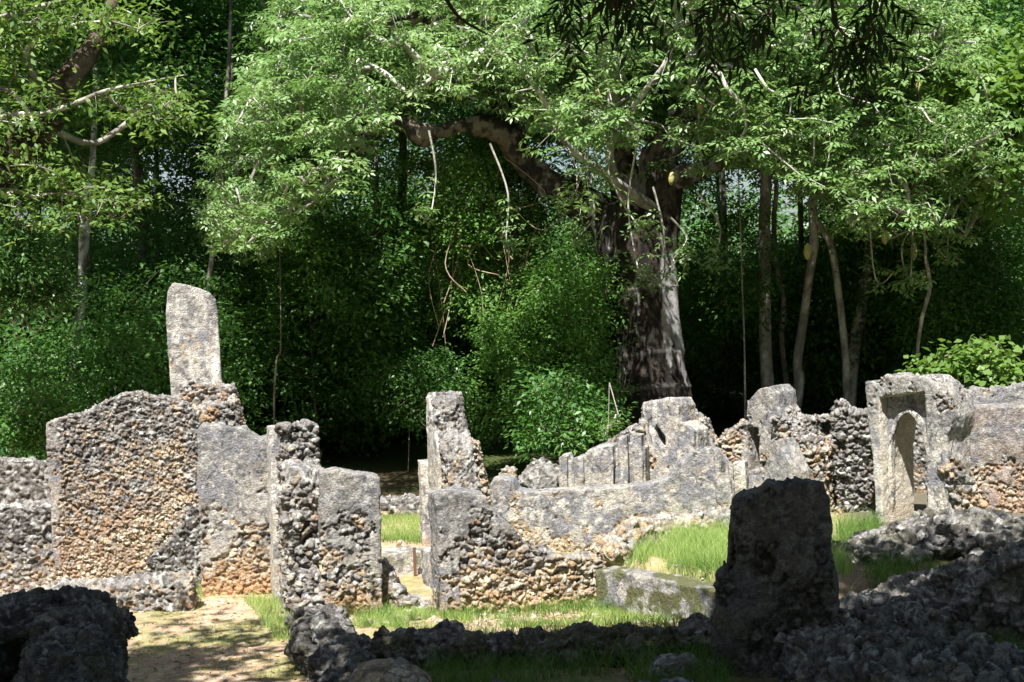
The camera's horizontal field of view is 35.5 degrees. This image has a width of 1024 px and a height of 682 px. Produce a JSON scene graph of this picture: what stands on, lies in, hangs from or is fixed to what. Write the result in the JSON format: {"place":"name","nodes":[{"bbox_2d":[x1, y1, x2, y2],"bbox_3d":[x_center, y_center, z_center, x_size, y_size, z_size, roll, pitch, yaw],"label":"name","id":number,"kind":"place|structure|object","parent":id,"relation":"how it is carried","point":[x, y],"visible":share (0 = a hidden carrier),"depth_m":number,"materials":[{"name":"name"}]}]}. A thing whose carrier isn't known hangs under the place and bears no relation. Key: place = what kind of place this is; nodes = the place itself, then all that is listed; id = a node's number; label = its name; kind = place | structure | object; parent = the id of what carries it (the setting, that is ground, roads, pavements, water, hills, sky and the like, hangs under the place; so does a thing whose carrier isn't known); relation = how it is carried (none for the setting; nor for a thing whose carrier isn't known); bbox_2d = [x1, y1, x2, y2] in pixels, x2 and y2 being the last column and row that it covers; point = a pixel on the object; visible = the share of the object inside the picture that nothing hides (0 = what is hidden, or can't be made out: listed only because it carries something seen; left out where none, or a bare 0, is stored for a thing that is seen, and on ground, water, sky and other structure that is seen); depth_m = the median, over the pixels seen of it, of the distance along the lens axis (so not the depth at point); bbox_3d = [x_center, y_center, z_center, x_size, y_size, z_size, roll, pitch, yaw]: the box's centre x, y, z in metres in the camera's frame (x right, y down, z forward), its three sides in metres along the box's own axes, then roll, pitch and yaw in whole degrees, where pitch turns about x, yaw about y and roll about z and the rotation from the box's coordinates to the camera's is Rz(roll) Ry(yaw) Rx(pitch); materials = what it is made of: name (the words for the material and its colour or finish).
{"place":"outdoors","nodes":[
{"label":"outdoors","id":0,"kind":"place"},
{"bbox_2d":[4,374,1023,681],"bbox_3d":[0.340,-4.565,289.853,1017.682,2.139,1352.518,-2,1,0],"label":"ground","id":1,"kind":"structure","parent":0,"point":[388,464],"depth_m":16.05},
{"bbox_2d":[0,456,50,502],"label":"wall","id":2,"kind":"structure","parent":1,"relation":"on","point":[22,479],"depth_m":21.55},
{"bbox_2d":[0,499,55,593],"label":"wall","id":3,"kind":"structure","parent":1,"relation":"on","point":[26,557],"depth_m":17.91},
{"bbox_2d":[0,194,86,337],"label":"glossy bush","id":4,"kind":"object","parent":1,"relation":"on","point":[16,286],"visible":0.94,"depth_m":23.20,"materials":[{"name":"green plant"}]},
{"bbox_2d":[0,352,91,459],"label":"shade bush","id":5,"kind":"object","parent":1,"relation":"on","point":[16,437],"visible":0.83,"depth_m":24.34,"materials":[{"name":"green plant"}]},
{"bbox_2d":[0,585,138,681],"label":"corridor wall","id":6,"kind":"structure","parent":1,"relation":"on","point":[67,633],"depth_m":11.94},
{"bbox_2d":[7,0,148,413],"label":"forked tree","id":7,"kind":"object","parent":1,"relation":"on","point":[84,250],"visible":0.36,"depth_m":29.40,"materials":[{"name":"brown plant"}]},
{"bbox_2d":[0,226,162,407],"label":"forest bush","id":8,"kind":"object","parent":1,"relation":"on","point":[103,252],"visible":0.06,"depth_m":30.86,"materials":[{"name":"green plant"}]},
{"bbox_2d":[0,263,170,459],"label":"forest bush","id":9,"kind":"object","parent":1,"relation":"on","point":[50,341],"visible":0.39,"depth_m":27.63,"materials":[{"name":"green plant"}]},
{"bbox_2d":[0,67,193,281],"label":"forest tree","id":10,"kind":"object","parent":1,"relation":"on","point":[98,236],"visible":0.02,"depth_m":43.39,"materials":[{"name":"green plant"}]},
{"bbox_2d":[0,569,198,611],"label":"stone footing","id":11,"kind":"object","parent":1,"relation":"on","point":[165,591],"visible":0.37,"depth_m":16.62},
{"bbox_2d":[0,0,224,251],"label":"leaning tree","id":12,"kind":"object","parent":1,"relation":"on","point":[29,136],"visible":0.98,"depth_m":23.11,"materials":[{"name":"green plant"}]},
{"bbox_2d":[46,390,200,580],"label":"ruined wall","id":13,"kind":"structure","parent":1,"relation":"on","point":[122,473],"depth_m":17.97,"materials":[{"name":"stone"}]},
{"bbox_2d":[145,504,201,588],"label":"ruined buttress","id":14,"kind":"structure","parent":13,"relation":"on","point":[179,550],"depth_m":17.95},
{"bbox_2d":[101,0,151,287],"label":"shade tree","id":15,"kind":"object","parent":1,"relation":"on","point":[138,172],"visible":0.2,"depth_m":32.50,"materials":[{"name":"brown plant"}]},
{"bbox_2d":[0,0,254,263],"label":"forest tree","id":16,"kind":"object","parent":1,"relation":"on","point":[147,60],"visible":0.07,"depth_m":34.95,"materials":[{"name":"green plant"}]},
{"bbox_2d":[13,0,270,262],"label":"forest tree","id":17,"kind":"object","parent":1,"relation":"on","point":[159,151],"visible":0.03,"depth_m":38.84,"materials":[{"name":"green plant"}]},
{"bbox_2d":[0,0,289,316],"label":"forest tree","id":18,"kind":"object","parent":1,"relation":"on","point":[109,56],"visible":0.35,"depth_m":30.32,"materials":[{"name":"green plant"}]},
{"bbox_2d":[89,252,242,392],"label":"forest bush","id":19,"kind":"object","parent":1,"relation":"on","point":[158,293],"visible":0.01,"depth_m":31.18,"materials":[{"name":"green plant"}]},
{"bbox_2d":[0,229,342,461],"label":"forest bush","id":20,"kind":"object","parent":1,"relation":"on","point":[238,379],"visible":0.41,"depth_m":28.25,"materials":[{"name":"green plant"}]},
{"bbox_2d":[166,283,221,398],"bbox_3d":[-4.117,0.801,20.869,0.704,3.127,0.537,-2,1,-12],"label":"pillar tomb","id":21,"kind":"object","parent":1,"relation":"on","point":[193,339],"visible":0.46,"depth_m":20.60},
{"bbox_2d":[25,196,369,414],"bbox_3d":[-6.377,-0.431,32.300,7.361,5.665,3.747,-2,2,-31],"label":"forest bush","id":22,"kind":"object","parent":1,"relation":"on","point":[217,262],"visible":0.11,"depth_m":32.06,"materials":[{"name":"green plant"}]},
{"bbox_2d":[127,595,296,681],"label":"gravel","id":23,"kind":"structure","parent":1,"relation":"on","point":[188,646],"depth_m":14.90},
{"bbox_2d":[178,378,246,426],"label":"stone wall","id":24,"kind":"structure","parent":1,"relation":"on","point":[218,401],"depth_m":19.29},
{"bbox_2d":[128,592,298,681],"bbox_3d":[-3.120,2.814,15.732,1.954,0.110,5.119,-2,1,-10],"label":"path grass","id":25,"kind":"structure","parent":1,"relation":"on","point":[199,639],"depth_m":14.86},
{"bbox_2d":[72,30,363,416],"bbox_3d":[-6.721,-3.022,39.338,7.827,10.713,7.018,-2,1,7],"label":"forest tree","id":26,"kind":"object","parent":1,"relation":"on","point":[190,169],"visible":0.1,"depth_m":38.07,"materials":[{"name":"green plant"}]},
{"bbox_2d":[206,0,231,292],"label":"slim tree","id":27,"kind":"object","parent":1,"relation":"on","point":[211,259],"visible":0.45,"depth_m":28.91,"materials":[{"name":"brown plant"}]},
{"bbox_2d":[197,423,271,595],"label":"plastered pier","id":28,"kind":"structure","parent":1,"relation":"on","point":[232,488],"depth_m":17.53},
{"bbox_2d":[0,0,489,284],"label":"forest tree","id":29,"kind":"object","parent":1,"relation":"on","point":[124,156],"visible":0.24,"depth_m":31.88,"materials":[{"name":"green plant"}]},
{"bbox_2d":[196,580,296,641],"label":"verge grass","id":30,"kind":"structure","parent":1,"relation":"on","point":[258,601],"depth_m":16.25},
{"bbox_2d":[92,175,416,434],"bbox_3d":[-5.834,-0.512,34.935,5.944,5.720,8.584,0,2,43],"label":"forest bush","id":31,"kind":"object","parent":1,"relation":"on","point":[145,218],"visible":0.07,"depth_m":31.54,"materials":[{"name":"green plant"}]},
{"bbox_2d":[266,425,283,602],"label":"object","id":32,"kind":"structure","parent":1,"relation":"on","point":[273,446],"depth_m":16.99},
{"bbox_2d":[274,419,333,614],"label":"ruined wall","id":33,"kind":"structure","parent":1,"relation":"on","point":[297,466],"depth_m":16.30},
{"bbox_2d":[135,0,477,427],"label":"forest tree","id":34,"kind":"object","parent":1,"relation":"on","point":[375,164],"visible":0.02,"depth_m":35.34,"materials":[{"name":"green plant"}]},
{"bbox_2d":[214,0,433,442],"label":"forest tree","id":35,"kind":"object","parent":1,"relation":"on","point":[402,141],"visible":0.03,"depth_m":32.92,"materials":[{"name":"green plant"}]},
{"bbox_2d":[201,227,450,457],"bbox_3d":[-3.173,0.025,31.642,4.656,4.750,5.872,-1,1,26],"label":"forest bush","id":36,"kind":"object","parent":1,"relation":"on","point":[352,429],"visible":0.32,"depth_m":30.46,"materials":[{"name":"green plant"}]},
{"bbox_2d":[284,603,376,681],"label":"corridor wall","id":37,"kind":"structure","parent":1,"relation":"on","point":[319,647],"depth_m":13.57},
{"bbox_2d":[349,657,431,681],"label":"boulder","id":38,"kind":"object","parent":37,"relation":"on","point":[396,669],"visible":1,"depth_m":11.87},
{"bbox_2d":[221,139,445,465],"bbox_3d":[-3.370,-0.574,30.064,4.071,6.155,7.998,-2,1,-23],"label":"forest bush","id":39,"kind":"object","parent":1,"relation":"on","point":[321,291],"visible":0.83,"depth_m":28.80,"materials":[{"name":"green plant"}]},
{"bbox_2d":[317,467,383,614],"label":"ruined wall","id":40,"kind":"structure","parent":1,"relation":"on","point":[349,542],"depth_m":16.17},
{"bbox_2d":[307,114,446,263],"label":"forest tree","id":41,"kind":"object","parent":1,"relation":"on","point":[363,185],"visible":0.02,"depth_m":51.59,"materials":[{"name":"green plant"}]},
{"bbox_2d":[380,493,419,514],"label":"wall","id":42,"kind":"structure","parent":1,"relation":"on","point":[406,503],"depth_m":24.07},
{"bbox_2d":[381,546,427,574],"bbox_3d":[-1.268,2.720,18.949,0.584,0.502,0.578,-2,1,4],"label":"stone step","id":43,"kind":"object","parent":1,"relation":"on","point":[400,559],"visible":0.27,"depth_m":18.67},
{"bbox_2d":[382,557,432,610],"bbox_3d":[-1.087,2.641,16.461,0.625,0.803,0.357,-1,1,25],"label":"rubble heap","id":44,"kind":"object","parent":1,"relation":"on","point":[394,588],"visible":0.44,"depth_m":16.41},
{"bbox_2d":[327,282,490,440],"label":"forest bush","id":45,"kind":"object","parent":1,"relation":"on","point":[434,346],"visible":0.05,"depth_m":34.51,"materials":[{"name":"green plant"}]},
{"bbox_2d":[129,567,711,681],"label":"fallen leaves","id":46,"kind":"object","parent":1,"relation":"on","point":[162,613],"visible":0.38,"depth_m":15.29,"materials":[{"name":"brown plant"}]},
{"bbox_2d":[335,339,510,471],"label":"lit bush","id":47,"kind":"object","parent":1,"relation":"on","point":[414,397],"visible":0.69,"depth_m":28.32,"materials":[{"name":"green plant"}]},
{"bbox_2d":[418,459,430,546],"bbox_3d":[-1.065,2.239,20.972,0.304,1.369,0.490,-2,1,-8],"label":"door jamb","id":48,"kind":"object","parent":1,"relation":"on","point":[423,499],"depth_m":20.74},
{"bbox_2d":[256,0,605,409],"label":"forest tree","id":49,"kind":"object","parent":1,"relation":"on","point":[489,112],"visible":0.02,"depth_m":38.99,"materials":[{"name":"green plant"}]},
{"bbox_2d":[427,390,482,492],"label":"ruined wall","id":50,"kind":"structure","parent":1,"relation":"on","point":[458,465],"depth_m":18.10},
{"bbox_2d":[426,395,442,543],"bbox_3d":[-0.863,1.768,18.221,0.081,2.299,0.449,-2,1,-20],"label":"plaster facing","id":51,"kind":"object","parent":50,"relation":"attached to","point":[434,468],"visible":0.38,"depth_m":18.21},
{"bbox_2d":[196,527,720,619],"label":"wall foot weeds","id":52,"kind":"object","parent":1,"relation":"on","point":[542,608],"depth_m":15.98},
{"bbox_2d":[345,44,591,273],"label":"forest tree","id":53,"kind":"object","parent":1,"relation":"on","point":[433,185],"visible":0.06,"depth_m":44.03,"materials":[{"name":"green plant"}]},
{"bbox_2d":[400,223,558,436],"bbox_3d":[-1.073,-0.308,35.398,4.933,5.032,6.222,-2,1,-14],"label":"forest bush","id":54,"kind":"object","parent":1,"relation":"on","point":[461,343],"visible":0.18,"depth_m":34.29,"materials":[{"name":"green plant"}]},
{"bbox_2d":[472,438,491,505],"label":"ruined wall","id":55,"kind":"structure","parent":1,"relation":"on","point":[481,474],"depth_m":18.75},
{"bbox_2d":[0,177,1023,307],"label":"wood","id":56,"kind":"object","parent":1,"relation":"on","point":[781,216],"depth_m":70.69,"materials":[{"name":"green plant"}]},
{"bbox_2d":[428,487,605,615],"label":"ruined wall","id":57,"kind":"structure","parent":1,"relation":"on","point":[482,549],"depth_m":16.10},
{"bbox_2d":[343,612,711,670],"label":"corridor wall","id":58,"kind":"structure","parent":1,"relation":"on","point":[384,642],"depth_m":13.63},
{"bbox_2d":[518,456,558,488],"bbox_3d":[0.484,2.307,25.117,0.810,0.972,0.787,-2,1,0],"label":"stone pile","id":59,"kind":"object","parent":1,"relation":"on","point":[542,472],"visible":0.43,"depth_m":24.88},
{"bbox_2d":[475,257,610,420],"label":"forest bush","id":60,"kind":"object","parent":1,"relation":"on","point":[561,351],"visible":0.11,"depth_m":35.46,"materials":[{"name":"green plant"}]},
{"bbox_2d":[442,224,647,453],"bbox_3d":[0.564,0.254,27.586,3.653,4.607,2.886,-2,1,0],"label":"vine mound","id":61,"kind":"object","parent":1,"relation":"on","point":[579,335],"visible":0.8,"depth_m":27.28,"materials":[{"name":"green plant"}]},
{"bbox_2d":[370,593,758,681],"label":"shade grass","id":62,"kind":"structure","parent":1,"relation":"on","point":[507,667],"depth_m":13.26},
{"bbox_2d":[499,356,638,465],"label":"leafy bush","id":63,"kind":"object","parent":1,"relation":"on","point":[553,436],"visible":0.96,"depth_m":25.38,"materials":[{"name":"green plant"}]},
{"bbox_2d":[558,432,649,486],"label":"ruined wall","id":64,"kind":"structure","parent":1,"relation":"on","point":[624,460],"depth_m":21.49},
{"bbox_2d":[187,0,1023,434],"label":"baobab tree","id":65,"kind":"object","parent":1,"relation":"on","point":[335,92],"visible":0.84,"depth_m":25.19,"materials":[{"name":"green plant"}]},
{"bbox_2d":[367,117,590,359],"bbox_3d":[-0.666,-1.868,29.086,4.496,4.523,2.843,-1,1,10],"label":"vine curtain","id":66,"kind":"object","parent":65,"relation":"hanging from","point":[471,267],"visible":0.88,"depth_m":28.89,"materials":[{"name":"green plant"}]},
{"bbox_2d":[490,445,734,551],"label":"plastered wall","id":67,"kind":"structure","parent":1,"relation":"on","point":[571,519],"depth_m":19.88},
{"bbox_2d":[475,213,792,421],"bbox_3d":[2.803,-0.530,35.037,5.395,5.192,7.791,-3,2,-39],"label":"forest bush","id":68,"kind":"object","parent":1,"relation":"on","point":[706,400],"visible":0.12,"depth_m":34.12,"materials":[{"name":"green plant"}]},
{"bbox_2d":[520,148,757,395],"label":"forest bush","id":69,"kind":"object","parent":1,"relation":"on","point":[591,242],"visible":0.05,"depth_m":40.45,"materials":[{"name":"green plant"}]},
{"bbox_2d":[595,566,715,622],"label":"bench wall","id":70,"kind":"structure","parent":1,"relation":"on","point":[629,588],"depth_m":15.51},
{"bbox_2d":[589,506,730,566],"bbox_3d":[1.669,2.353,18.244,2.394,0.872,0.975,-3,2,-40],"label":"rubble heap","id":71,"kind":"object","parent":1,"relation":"on","point":[610,555],"visible":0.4,"depth_m":18.12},
{"bbox_2d":[651,652,698,677],"bbox_3d":[1.319,2.621,12.947,0.391,0.201,0.297,-2,1,0],"label":"boulder","id":72,"kind":"object","parent":1,"relation":"on","point":[682,661],"visible":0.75,"depth_m":12.85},
{"bbox_2d":[643,397,708,479],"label":"ruined wall","id":73,"kind":"structure","parent":1,"relation":"on","point":[675,430],"depth_m":21.66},
{"bbox_2d":[602,262,758,417],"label":"forest bush","id":74,"kind":"object","parent":1,"relation":"on","point":[703,385],"visible":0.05,"depth_m":35.05,"materials":[{"name":"green plant"}]},
{"bbox_2d":[574,97,805,251],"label":"forest tree","id":75,"kind":"object","parent":1,"relation":"on","point":[716,193],"visible":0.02,"depth_m":44.72,"materials":[{"name":"green plant"}]},
{"bbox_2d":[444,0,937,119],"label":"overhanging tree","id":76,"kind":"object","parent":1,"relation":"on","point":[616,5],"visible":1,"depth_m":6.24,"materials":[{"name":"green plant"}]},
{"bbox_2d":[647,3,773,387],"bbox_3d":[5.354,-4.154,29.449,6.462,12.663,7.453,-1,1,26],"label":"forest tree","id":77,"kind":"object","parent":1,"relation":"on","point":[766,363],"visible":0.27,"depth_m":29.90,"materials":[{"name":"brown plant"}]},
{"bbox_2d":[713,418,746,463],"bbox_3d":[2.871,1.827,21.072,0.633,1.602,0.551,-1,1,14],"label":"rubble heap","id":78,"kind":"object","parent":1,"relation":"on","point":[730,442],"visible":0.19,"depth_m":20.83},
{"bbox_2d":[741,384,804,488],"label":"ruined pier","id":79,"kind":"structure","parent":1,"relation":"on","point":[765,404],"depth_m":20.02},
{"bbox_2d":[709,476,839,677],"bbox_3d":[2.185,2.072,13.349,1.079,1.903,0.910,-1,1,11],"label":"wall stump","id":80,"kind":"object","parent":1,"relation":"on","point":[775,573],"visible":0.85,"depth_m":12.97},
{"bbox_2d":[771,37,788,383],"bbox_3d":[5.040,-3.766,31.050,5.536,11.049,8.014,-2,1,0],"label":"forest tree","id":81,"kind":"object","parent":1,"relation":"on","point":[782,319],"visible":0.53,"depth_m":30.55,"materials":[{"name":"brown plant"}]},
{"bbox_2d":[763,437,810,481],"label":"plaster slab","id":82,"kind":"structure","parent":1,"relation":"on","point":[786,458],"depth_m":18.83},
{"bbox_2d":[556,0,1023,403],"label":"forest tree","id":83,"kind":"object","parent":1,"relation":"on","point":[800,224],"visible":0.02,"depth_m":32.87,"materials":[{"name":"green plant"}]},
{"bbox_2d":[703,190,896,396],"bbox_3d":[6.926,-1.141,35.456,6.368,5.150,5.049,-1,1,14],"label":"forest bush","id":84,"kind":"object","parent":1,"relation":"on","point":[805,217],"visible":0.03,"depth_m":35.31,"materials":[{"name":"green plant"}]},
{"bbox_2d":[769,411,836,512],"bbox_3d":[3.607,1.706,19.780,0.832,1.677,0.608,-1,2,30],"label":"rubble heap","id":85,"kind":"object","parent":1,"relation":"on","point":[816,451],"visible":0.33,"depth_m":19.60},
{"bbox_2d":[793,22,818,408],"bbox_3d":[5.204,-4.111,29.319,7.047,11.924,6.961,-2,1,0],"label":"forest tree","id":86,"kind":"object","parent":1,"relation":"on","point":[799,380],"visible":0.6,"depth_m":29.53,"materials":[{"name":"brown plant"}]},
{"bbox_2d":[676,195,938,414],"bbox_3d":[5.498,-0.407,31.716,7.128,4.750,4.935,-3,2,-33],"label":"forest bush","id":87,"kind":"object","parent":1,"relation":"on","point":[728,302],"visible":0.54,"depth_m":30.77,"materials":[{"name":"green plant"}]},
{"bbox_2d":[805,49,850,404],"bbox_3d":[4.981,-4.281,29.062,5.355,12.296,7.004,-1,2,39],"label":"forest tree","id":88,"kind":"object","parent":1,"relation":"on","point":[842,326],"visible":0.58,"depth_m":29.35,"materials":[{"name":"brown plant"}]},
{"bbox_2d":[829,398,875,514],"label":"ruined wall","id":89,"kind":"structure","parent":1,"relation":"on","point":[852,466],"depth_m":19.43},
{"bbox_2d":[849,86,877,406],"bbox_3d":[6.585,-4.215,31.088,4.960,11.922,5.999,-2,1,0],"label":"forest tree","id":90,"kind":"object","parent":1,"relation":"on","point":[858,319],"visible":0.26,"depth_m":29.92,"materials":[{"name":"brown plant"}]},
{"bbox_2d":[732,199,1023,408],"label":"forest bush","id":91,"kind":"object","parent":1,"relation":"on","point":[884,363],"visible":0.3,"depth_m":30.21,"materials":[{"name":"green plant"}]},
{"bbox_2d":[733,105,1023,382],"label":"forest bush","id":92,"kind":"object","parent":1,"relation":"on","point":[850,254],"visible":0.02,"depth_m":32.09,"materials":[{"name":"green plant"}]},
{"bbox_2d":[772,607,1023,681],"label":"corridor wall","id":93,"kind":"structure","parent":1,"relation":"on","point":[867,645],"depth_m":12.12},
{"bbox_2d":[865,372,974,522],"bbox_3d":[4.716,1.378,18.327,0.670,2.041,1.128,-3,2,-44],"label":"arched gateway","id":94,"kind":"object","parent":1,"relation":"on","point":[938,409],"visible":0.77,"depth_m":18.22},
{"bbox_2d":[913,423,926,493],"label":"wall","id":95,"kind":"structure","parent":1,"relation":"on","point":[920,471],"depth_m":20.64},
{"bbox_2d":[831,506,1023,566],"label":"corridor wall","id":96,"kind":"structure","parent":1,"relation":"on","point":[977,531],"depth_m":16.17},
{"bbox_2d":[832,500,1023,650],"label":"weed tufts","id":97,"kind":"object","parent":1,"relation":"on","point":[878,568],"visible":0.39,"depth_m":15.66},
{"bbox_2d":[838,536,1023,649],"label":"corridor wall","id":98,"kind":"structure","parent":1,"relation":"on","point":[986,587],"depth_m":13.96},
{"bbox_2d":[840,177,1023,381],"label":"creeper tree","id":99,"kind":"object","parent":1,"relation":"on","point":[1001,295],"visible":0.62,"depth_m":27.89,"materials":[{"name":"green plant"}]},
{"bbox_2d":[895,334,1023,388],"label":"broadleaf bush","id":100,"kind":"object","parent":1,"relation":"on","point":[983,371],"visible":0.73,"depth_m":20.81,"materials":[{"name":"green plant"}]},
{"bbox_2d":[903,0,1023,80],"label":"forest tree","id":101,"kind":"object","parent":1,"relation":"on","point":[1017,16],"visible":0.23,"depth_m":28.48,"materials":[{"name":"green plant"}]},
{"bbox_2d":[937,455,990,511],"bbox_3d":[5.104,1.842,17.866,0.660,1.169,0.526,-3,2,-35],"label":"rubble heap","id":102,"kind":"object","parent":1,"relation":"on","point":[961,487],"visible":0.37,"depth_m":17.69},
{"bbox_2d":[915,12,1023,231],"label":"broadleaf tree","id":103,"kind":"object","parent":1,"relation":"on","point":[1011,100],"visible":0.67,"depth_m":25.06,"materials":[{"name":"green plant"}]},
{"bbox_2d":[936,233,1023,369],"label":"forest bush","id":104,"kind":"object","parent":1,"relation":"on","point":[1000,268],"visible":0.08,"depth_m":30.25,"materials":[{"name":"green plant"}]},
{"bbox_2d":[966,381,1023,403],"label":"back wall","id":105,"kind":"structure","parent":1,"relation":"on","point":[1013,392],"depth_m":20.23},
{"bbox_2d":[970,402,1023,512],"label":"ruined wall","id":106,"kind":"structure","parent":1,"relation":"on","point":[997,453],"depth_m":18.59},
{"bbox_2d":[5,0,1023,277],"label":"sky","id":107,"kind":"structure","parent":0,"point":[792,210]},
{"bbox_2d":[349,512,709,628],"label":"yard grass","id":108,"kind":"structure","parent":0,"point":[367,617],"depth_m":15.79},
{"bbox_2d":[623,515,860,583],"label":"tall grass","id":109,"kind":"structure","parent":0,"point":[646,550],"depth_m":16.64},
{"bbox_2d":[607,488,892,619],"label":"seed grass","id":110,"kind":"structure","parent":0,"point":[727,526],"depth_m":16.75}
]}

